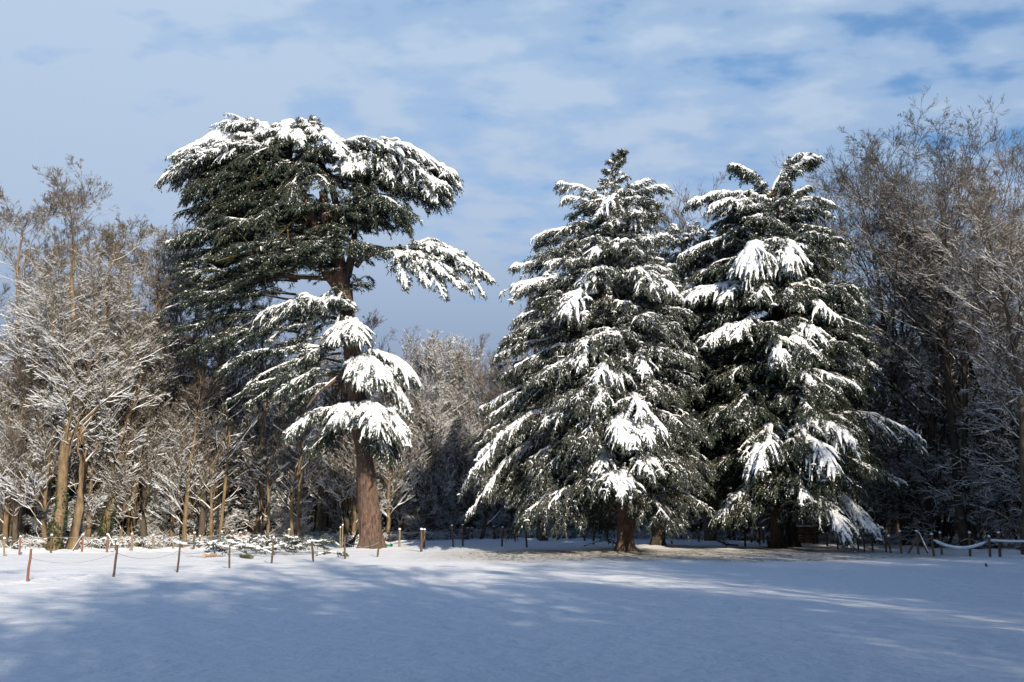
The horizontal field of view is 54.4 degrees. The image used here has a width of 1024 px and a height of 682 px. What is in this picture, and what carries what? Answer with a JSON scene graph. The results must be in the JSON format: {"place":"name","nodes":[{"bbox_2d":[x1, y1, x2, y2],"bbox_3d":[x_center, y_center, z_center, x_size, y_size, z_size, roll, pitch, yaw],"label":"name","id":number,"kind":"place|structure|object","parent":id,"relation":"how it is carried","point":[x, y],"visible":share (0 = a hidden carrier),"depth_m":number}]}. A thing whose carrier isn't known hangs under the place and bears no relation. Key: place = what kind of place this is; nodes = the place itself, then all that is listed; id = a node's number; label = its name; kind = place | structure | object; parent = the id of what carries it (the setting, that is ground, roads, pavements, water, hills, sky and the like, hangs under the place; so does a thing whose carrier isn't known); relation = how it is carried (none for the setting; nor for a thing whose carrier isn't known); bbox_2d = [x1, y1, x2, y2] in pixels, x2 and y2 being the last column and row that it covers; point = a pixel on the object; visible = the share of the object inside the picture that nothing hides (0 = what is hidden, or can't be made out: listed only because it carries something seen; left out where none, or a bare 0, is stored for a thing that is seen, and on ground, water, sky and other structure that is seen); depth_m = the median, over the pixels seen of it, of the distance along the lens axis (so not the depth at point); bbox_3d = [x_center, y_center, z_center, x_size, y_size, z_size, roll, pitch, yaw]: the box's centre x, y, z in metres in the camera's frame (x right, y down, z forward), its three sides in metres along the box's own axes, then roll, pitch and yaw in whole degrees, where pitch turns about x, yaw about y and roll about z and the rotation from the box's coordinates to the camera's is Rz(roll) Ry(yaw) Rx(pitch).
{"place":"outdoors","nodes":[
{"label":"outdoors","id":0,"kind":"place"},
{"bbox_2d":[0,514,1023,681],"bbox_3d":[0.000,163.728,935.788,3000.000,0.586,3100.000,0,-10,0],"label":"ground","id":1,"kind":"structure","parent":0,"point":[491,609],"depth_m":22.59},
{"bbox_2d":[0,353,28,535],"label":"bare tree","id":2,"kind":"object","parent":1,"relation":"on","point":[22,512],"visible":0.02,"depth_m":86.44},
{"bbox_2d":[0,343,53,547],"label":"bare tree","id":3,"kind":"object","parent":1,"relation":"on","point":[5,521],"visible":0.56,"depth_m":65.43},
{"bbox_2d":[0,347,59,548],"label":"bare tree","id":4,"kind":"object","parent":1,"relation":"on","point":[16,506],"visible":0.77,"depth_m":65.12},
{"bbox_2d":[0,342,86,547],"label":"bare tree","id":5,"kind":"object","parent":1,"relation":"on","point":[32,475],"visible":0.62,"depth_m":64.85},
{"bbox_2d":[1,302,96,528],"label":"bare tree","id":6,"kind":"object","parent":1,"relation":"on","point":[52,484],"visible":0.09,"depth_m":71.41},
{"bbox_2d":[2,222,105,536],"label":"bare tree","id":7,"kind":"object","parent":1,"relation":"on","point":[63,261],"visible":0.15,"depth_m":85.16},
{"bbox_2d":[22,477,85,539],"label":"shrub","id":8,"kind":"object","parent":1,"relation":"on","point":[47,517],"visible":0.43,"depth_m":68.56},
{"bbox_2d":[6,294,109,504],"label":"bare tree","id":9,"kind":"object","parent":1,"relation":"on","point":[56,473],"visible":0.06,"depth_m":70.75},
{"bbox_2d":[0,186,127,544],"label":"bare tree","id":10,"kind":"object","parent":1,"relation":"on","point":[17,344],"visible":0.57,"depth_m":69.36},
{"bbox_2d":[40,321,116,532],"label":"bare tree","id":11,"kind":"object","parent":1,"relation":"on","point":[70,492],"visible":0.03,"depth_m":81.40},
{"bbox_2d":[26,213,154,533],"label":"bare tree","id":12,"kind":"object","parent":1,"relation":"on","point":[100,239],"visible":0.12,"depth_m":82.23},
{"bbox_2d":[45,340,141,546],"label":"bare tree","id":13,"kind":"object","parent":1,"relation":"on","point":[96,504],"visible":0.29,"depth_m":68.02},
{"bbox_2d":[0,153,190,550],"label":"bare tree","id":14,"kind":"object","parent":1,"relation":"on","point":[72,385],"visible":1,"depth_m":65.41},
{"bbox_2d":[45,485,70,549],"bbox_3d":[-28.992,11.267,63.625,1.404,4.351,1.441,0,-10,0],"label":"ivy","id":15,"kind":"object","parent":14,"relation":"attached to","point":[57,526],"visible":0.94,"depth_m":63.40},
{"bbox_2d":[65,490,126,546],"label":"shrub","id":16,"kind":"object","parent":1,"relation":"on","point":[82,528],"visible":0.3,"depth_m":69.25},
{"bbox_2d":[73,373,142,547],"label":"bare tree","id":17,"kind":"object","parent":1,"relation":"on","point":[110,490],"visible":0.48,"depth_m":68.07},
{"bbox_2d":[81,297,135,516],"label":"bare tree","id":18,"kind":"object","parent":1,"relation":"on","point":[109,326],"visible":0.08,"depth_m":76.46},
{"bbox_2d":[86,393,151,547],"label":"bare tree","id":19,"kind":"object","parent":1,"relation":"on","point":[124,507],"visible":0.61,"depth_m":68.42},
{"bbox_2d":[45,262,205,547],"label":"bare tree","id":20,"kind":"object","parent":1,"relation":"on","point":[129,413],"visible":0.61,"depth_m":68.86},
{"bbox_2d":[95,458,123,547],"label":"ivy","id":21,"kind":"object","parent":20,"relation":"attached to","point":[98,530],"visible":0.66,"depth_m":68.01},
{"bbox_2d":[74,320,178,535],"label":"bare tree","id":22,"kind":"object","parent":1,"relation":"on","point":[128,524],"visible":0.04,"depth_m":72.97},
{"bbox_2d":[67,220,188,541],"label":"bare tree","id":23,"kind":"object","parent":1,"relation":"on","point":[105,239],"visible":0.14,"depth_m":78.89},
{"bbox_2d":[93,303,194,536],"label":"bare tree","id":24,"kind":"object","parent":1,"relation":"on","point":[157,409],"visible":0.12,"depth_m":72.76},
{"bbox_2d":[99,318,196,548],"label":"bare tree","id":25,"kind":"object","parent":1,"relation":"on","point":[145,476],"visible":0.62,"depth_m":69.21},
{"bbox_2d":[89,223,207,546],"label":"bare tree","id":26,"kind":"object","parent":1,"relation":"on","point":[156,253],"visible":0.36,"depth_m":73.45},
{"bbox_2d":[128,380,184,531],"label":"bare tree","id":27,"kind":"object","parent":1,"relation":"on","point":[152,492],"visible":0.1,"depth_m":74.06},
{"bbox_2d":[132,493,181,540],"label":"shrub","id":28,"kind":"object","parent":1,"relation":"on","point":[153,521],"visible":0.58,"depth_m":70.73},
{"bbox_2d":[3,528,326,555],"bbox_3d":[-21.000,13.592,68.249,12.065,1.443,31.916,0,-10,0],"label":"fence","id":29,"kind":"object","parent":1,"relation":"on","point":[116,540],"visible":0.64,"depth_m":60.52},
{"bbox_2d":[119,224,221,532],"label":"bare tree","id":30,"kind":"object","parent":1,"relation":"on","point":[175,308],"visible":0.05,"depth_m":80.89},
{"bbox_2d":[145,376,202,546],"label":"bare tree","id":31,"kind":"object","parent":1,"relation":"on","point":[155,506],"visible":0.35,"depth_m":70.47},
{"bbox_2d":[133,214,242,539],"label":"bare tree","id":32,"kind":"object","parent":1,"relation":"on","point":[189,531],"visible":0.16,"depth_m":73.85},
{"bbox_2d":[145,358,234,546],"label":"bare tree","id":33,"kind":"object","parent":1,"relation":"on","point":[181,461],"visible":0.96,"depth_m":68.94},
{"bbox_2d":[149,318,242,546],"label":"bare tree","id":34,"kind":"object","parent":1,"relation":"on","point":[201,527],"visible":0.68,"depth_m":70.61},
{"bbox_2d":[150,370,243,489],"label":"bare tree","id":35,"kind":"object","parent":1,"relation":"on","point":[213,455],"visible":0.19,"depth_m":73.31},
{"bbox_2d":[26,536,380,581],"bbox_3d":[-11.401,9.130,42.813,8.755,1.411,21.267,0,-10,0],"label":"fence","id":36,"kind":"object","parent":1,"relation":"on","point":[115,562],"visible":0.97,"depth_m":38.71},
{"bbox_2d":[175,425,241,540],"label":"sapling","id":37,"kind":"object","parent":1,"relation":"on","point":[210,507],"visible":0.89,"depth_m":69.72},
{"bbox_2d":[176,481,243,535],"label":"shrub","id":38,"kind":"object","parent":1,"relation":"on","point":[195,524],"visible":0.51,"depth_m":72.75},
{"bbox_2d":[180,303,246,534],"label":"bare tree","id":39,"kind":"object","parent":1,"relation":"on","point":[216,359],"visible":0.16,"depth_m":76.00},
{"bbox_2d":[205,373,245,529],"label":"bare tree","id":40,"kind":"object","parent":1,"relation":"on","point":[222,481],"visible":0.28,"depth_m":76.44},
{"bbox_2d":[156,283,297,530],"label":"bare tree","id":41,"kind":"object","parent":1,"relation":"on","point":[232,355],"visible":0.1,"depth_m":81.73},
{"bbox_2d":[201,377,257,536],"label":"sapling","id":42,"kind":"object","parent":1,"relation":"on","point":[225,485],"visible":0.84,"depth_m":69.98},
{"bbox_2d":[210,354,264,536],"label":"sapling","id":43,"kind":"object","parent":1,"relation":"on","point":[217,489],"visible":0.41,"depth_m":74.76},
{"bbox_2d":[208,311,278,532],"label":"bare tree","id":44,"kind":"object","parent":1,"relation":"on","point":[231,489],"visible":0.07,"depth_m":83.22},
{"bbox_2d":[217,335,291,538],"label":"bare tree","id":45,"kind":"object","parent":1,"relation":"on","point":[261,460],"visible":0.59,"depth_m":74.75},
{"bbox_2d":[226,286,292,534],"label":"bare tree","id":46,"kind":"object","parent":1,"relation":"on","point":[261,344],"visible":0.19,"depth_m":81.75},
{"bbox_2d":[187,532,336,554],"bbox_3d":[-14.764,12.080,59.839,9.384,1.296,17.907,0,-10,0],"label":"brush heap","id":47,"kind":"object","parent":1,"relation":"on","point":[263,543],"visible":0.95,"depth_m":55.40},
{"bbox_2d":[223,474,301,534],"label":"shrub","id":48,"kind":"object","parent":1,"relation":"on","point":[263,522],"visible":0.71,"depth_m":74.95},
{"bbox_2d":[230,362,298,532],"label":"bare tree","id":49,"kind":"object","parent":1,"relation":"on","point":[253,497],"visible":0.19,"depth_m":79.43},
{"bbox_2d":[249,415,289,538],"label":"sapling","id":50,"kind":"object","parent":1,"relation":"on","point":[267,475],"visible":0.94,"depth_m":72.20},
{"bbox_2d":[238,356,322,532],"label":"bare tree","id":51,"kind":"object","parent":1,"relation":"on","point":[270,424],"visible":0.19,"depth_m":79.35},
{"bbox_2d":[258,371,319,533],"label":"bare tree","id":52,"kind":"object","parent":1,"relation":"on","point":[279,485],"visible":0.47,"depth_m":75.15},
{"bbox_2d":[249,340,333,531],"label":"bare tree","id":53,"kind":"object","parent":1,"relation":"on","point":[290,418],"visible":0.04,"depth_m":96.99},
{"bbox_2d":[271,497,314,539],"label":"shrub","id":54,"kind":"object","parent":1,"relation":"on","point":[303,530],"visible":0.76,"depth_m":73.23},
{"bbox_2d":[271,433,316,538],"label":"sapling","id":55,"kind":"object","parent":1,"relation":"on","point":[299,503],"visible":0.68,"depth_m":73.14},
{"bbox_2d":[273,402,318,544],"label":"sapling","id":56,"kind":"object","parent":1,"relation":"on","point":[296,475],"visible":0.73,"depth_m":70.89},
{"bbox_2d":[264,364,341,534],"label":"bare tree","id":57,"kind":"object","parent":1,"relation":"on","point":[301,410],"visible":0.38,"depth_m":75.58},
{"bbox_2d":[153,113,498,548],"bbox_3d":[-12.201,-1.032,66.123,22.831,29.579,11.678,0,-10,0],"label":"cedar tree","id":58,"kind":"object","parent":1,"relation":"on","point":[253,177],"visible":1,"depth_m":64.44},
{"bbox_2d":[303,376,354,532],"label":"bare tree","id":59,"kind":"object","parent":1,"relation":"on","point":[327,504],"visible":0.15,"depth_m":82.65},
{"bbox_2d":[286,314,374,532],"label":"bare tree","id":60,"kind":"object","parent":1,"relation":"on","point":[321,520],"visible":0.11,"depth_m":91.74},
{"bbox_2d":[321,350,369,541],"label":"bare tree","id":61,"kind":"object","parent":1,"relation":"on","point":[346,526],"visible":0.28,"depth_m":78.31},
{"bbox_2d":[314,356,377,527],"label":"bare tree","id":62,"kind":"object","parent":1,"relation":"on","point":[341,498],"visible":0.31,"depth_m":78.22},
{"bbox_2d":[323,380,381,538],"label":"bare tree","id":63,"kind":"object","parent":1,"relation":"on","point":[354,521],"visible":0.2,"depth_m":77.72},
{"bbox_2d":[333,309,396,535],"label":"bare tree","id":64,"kind":"object","parent":1,"relation":"on","point":[374,321],"visible":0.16,"depth_m":79.57},
{"bbox_2d":[372,390,422,541],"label":"bare tree","id":65,"kind":"object","parent":1,"relation":"on","point":[387,501],"visible":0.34,"depth_m":79.78},
{"bbox_2d":[377,383,431,539],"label":"bare tree","id":66,"kind":"object","parent":1,"relation":"on","point":[400,490],"visible":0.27,"depth_m":83.47},
{"bbox_2d":[391,493,433,532],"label":"shrub","id":67,"kind":"object","parent":1,"relation":"on","point":[403,524],"visible":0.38,"depth_m":86.88},
{"bbox_2d":[397,489,441,538],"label":"shrub","id":68,"kind":"object","parent":1,"relation":"on","point":[417,519],"visible":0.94,"depth_m":83.76},
{"bbox_2d":[400,330,453,538],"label":"bare tree","id":69,"kind":"object","parent":1,"relation":"on","point":[418,394],"visible":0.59,"depth_m":87.25},
{"bbox_2d":[384,326,476,537],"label":"bare tree","id":70,"kind":"object","parent":1,"relation":"on","point":[405,492],"visible":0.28,"depth_m":88.27},
{"bbox_2d":[397,328,467,539],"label":"bare tree","id":71,"kind":"object","parent":1,"relation":"on","point":[427,421],"visible":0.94,"depth_m":86.10},
{"bbox_2d":[416,337,465,530],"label":"bare tree","id":72,"kind":"object","parent":1,"relation":"on","point":[439,424],"visible":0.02,"depth_m":92.53},
{"bbox_2d":[419,353,469,530],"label":"bare tree","id":73,"kind":"object","parent":1,"relation":"on","point":[439,466],"visible":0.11,"depth_m":91.75},
{"bbox_2d":[432,490,469,538],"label":"shrub","id":74,"kind":"object","parent":1,"relation":"on","point":[452,520],"visible":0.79,"depth_m":86.32},
{"bbox_2d":[434,333,487,538],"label":"bare tree","id":75,"kind":"object","parent":1,"relation":"on","point":[454,367],"visible":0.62,"depth_m":89.07},
{"bbox_2d":[435,334,490,538],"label":"bare tree","id":76,"kind":"object","parent":1,"relation":"on","point":[470,491],"visible":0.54,"depth_m":87.97},
{"bbox_2d":[451,363,489,529],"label":"bare tree","id":77,"kind":"object","parent":1,"relation":"on","point":[472,517],"visible":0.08,"depth_m":98.93},
{"bbox_2d":[473,494,516,538],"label":"shrub","id":78,"kind":"object","parent":1,"relation":"on","point":[500,518],"visible":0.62,"depth_m":88.61},
{"bbox_2d":[398,524,594,551],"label":"fence","id":79,"kind":"object","parent":1,"relation":"on","point":[422,538],"visible":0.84,"depth_m":65.12},
{"bbox_2d":[447,333,551,538],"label":"bare tree","id":80,"kind":"object","parent":1,"relation":"on","point":[485,391],"visible":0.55,"depth_m":88.17},
{"bbox_2d":[0,395,1019,536],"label":"wood","id":81,"kind":"object","parent":1,"relation":"on","point":[315,515],"visible":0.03,"depth_m":108.70},
{"bbox_2d":[0,524,1020,549],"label":"undergrowth","id":82,"kind":"object","parent":1,"relation":"on","point":[33,540],"visible":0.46,"depth_m":74.34},
{"bbox_2d":[477,345,554,538],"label":"bare tree","id":83,"kind":"object","parent":1,"relation":"on","point":[505,391],"visible":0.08,"depth_m":91.38},
{"bbox_2d":[506,292,561,540],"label":"bare tree","id":84,"kind":"object","parent":1,"relation":"on","point":[541,537],"visible":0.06,"depth_m":80.43},
{"bbox_2d":[408,526,699,543],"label":"fence","id":85,"kind":"object","parent":1,"relation":"on","point":[584,537],"visible":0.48,"depth_m":82.30},
{"bbox_2d":[457,148,719,551],"bbox_3d":[4.533,0.205,59.892,15.354,24.942,16.099,0,-10,0],"label":"cedar tree","id":86,"kind":"object","parent":1,"relation":"on","point":[622,442],"visible":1,"depth_m":56.88},
{"bbox_2d":[590,220,742,544],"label":"cedar tree","id":87,"kind":"object","parent":1,"relation":"on","point":[676,240],"visible":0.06,"depth_m":68.37},
{"bbox_2d":[646,172,732,540],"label":"bare tree","id":88,"kind":"object","parent":1,"relation":"on","point":[707,520],"visible":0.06,"depth_m":87.85},
{"bbox_2d":[693,506,769,540],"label":"shrub","id":89,"kind":"object","parent":1,"relation":"on","point":[741,531],"visible":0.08,"depth_m":82.86},
{"bbox_2d":[727,525,768,546],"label":"fence","id":90,"kind":"object","parent":1,"relation":"on","point":[758,535],"visible":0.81,"depth_m":76.38},
{"bbox_2d":[655,152,931,553],"bbox_3d":[17.617,0.312,65.371,17.254,26.580,14.764,0,-10,0],"label":"cedar tree","id":91,"kind":"object","parent":1,"relation":"on","point":[815,435],"visible":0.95,"depth_m":61.63},
{"bbox_2d":[713,267,882,546],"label":"cedar tree","id":92,"kind":"object","parent":1,"relation":"on","point":[791,538],"visible":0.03,"depth_m":70.14},
{"bbox_2d":[796,525,817,543],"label":"bench","id":93,"kind":"object","parent":1,"relation":"on","point":[813,530],"visible":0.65,"depth_m":73.92},
{"bbox_2d":[792,188,899,539],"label":"bare tree","id":94,"kind":"object","parent":1,"relation":"on","point":[851,268],"visible":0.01,"depth_m":82.43},
{"bbox_2d":[841,340,895,544],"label":"bare tree","id":95,"kind":"object","parent":1,"relation":"on","point":[881,523],"visible":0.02,"depth_m":75.01},
{"bbox_2d":[773,122,971,545],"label":"bare tree","id":96,"kind":"object","parent":1,"relation":"on","point":[844,175],"visible":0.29,"depth_m":71.75},
{"bbox_2d":[826,530,928,553],"bbox_3d":[22.236,12.742,63.754,2.324,1.550,15.972,0,-10,0],"label":"fence","id":97,"kind":"object","parent":1,"relation":"on","point":[914,541],"visible":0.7,"depth_m":57.51},
{"bbox_2d":[835,270,954,545],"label":"bare tree","id":98,"kind":"object","parent":1,"relation":"on","point":[901,509],"visible":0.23,"depth_m":71.64},
{"bbox_2d":[842,362,947,544],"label":"shrub","id":99,"kind":"object","parent":1,"relation":"on","point":[874,493],"visible":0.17,"depth_m":72.95},
{"bbox_2d":[791,85,1023,546],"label":"bare tree","id":100,"kind":"object","parent":1,"relation":"on","point":[931,419],"visible":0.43,"depth_m":69.31},
{"bbox_2d":[860,410,954,545],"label":"shrub","id":101,"kind":"object","parent":1,"relation":"on","point":[920,514],"visible":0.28,"depth_m":70.49},
{"bbox_2d":[802,94,1023,548],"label":"bare tree","id":102,"kind":"object","parent":1,"relation":"on","point":[964,526],"visible":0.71,"depth_m":67.41},
{"bbox_2d":[878,423,991,547],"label":"shrub","id":103,"kind":"object","parent":1,"relation":"on","point":[916,468],"visible":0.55,"depth_m":67.15},
{"bbox_2d":[858,383,1011,544],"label":"shrub","id":104,"kind":"object","parent":1,"relation":"on","point":[940,521],"visible":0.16,"depth_m":72.20},
{"bbox_2d":[878,220,1009,534],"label":"bare tree","id":105,"kind":"object","parent":1,"relation":"on","point":[938,357],"visible":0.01,"depth_m":77.72},
{"bbox_2d":[868,120,1023,547],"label":"bare tree","id":106,"kind":"object","parent":1,"relation":"on","point":[972,374],"visible":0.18,"depth_m":69.28},
{"bbox_2d":[880,347,1020,545],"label":"shrub","id":107,"kind":"object","parent":1,"relation":"on","point":[948,438],"visible":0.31,"depth_m":69.05},
{"bbox_2d":[898,130,1023,554],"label":"bare tree","id":108,"kind":"object","parent":1,"relation":"on","point":[1011,369],"visible":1,"depth_m":58.54},
{"bbox_2d":[911,340,1023,549],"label":"shrub","id":109,"kind":"object","parent":1,"relation":"on","point":[992,483],"visible":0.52,"depth_m":63.15},
{"bbox_2d":[925,358,1023,543],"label":"shrub","id":110,"kind":"object","parent":1,"relation":"on","point":[1013,478],"visible":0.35,"depth_m":61.77},
{"bbox_2d":[930,531,1023,556],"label":"fence","id":111,"kind":"object","parent":1,"relation":"on","point":[970,546],"visible":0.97,"depth_m":52.45},
{"bbox_2d":[941,441,1021,548],"bbox_3d":[30.827,9.820,64.187,5.564,7.387,7.425,1,-10,-4],"label":"shrub","id":112,"kind":"object","parent":1,"relation":"on","point":[981,527],"visible":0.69,"depth_m":63.81},
{"bbox_2d":[948,282,1022,547],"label":"bare tree","id":113,"kind":"object","parent":1,"relation":"on","point":[976,430],"visible":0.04,"depth_m":67.47},
{"bbox_2d":[950,187,1023,467],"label":"bare tree","id":114,"kind":"object","parent":1,"relation":"on","point":[975,346],"visible":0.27,"depth_m":63.42},
{"bbox_2d":[962,343,1023,503],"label":"shrub","id":115,"kind":"object","parent":1,"relation":"on","point":[1006,445],"visible":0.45,"depth_m":62.15},
{"bbox_2d":[0,0,1023,509],"label":"sky","id":116,"kind":"structure","parent":0,"point":[519,98]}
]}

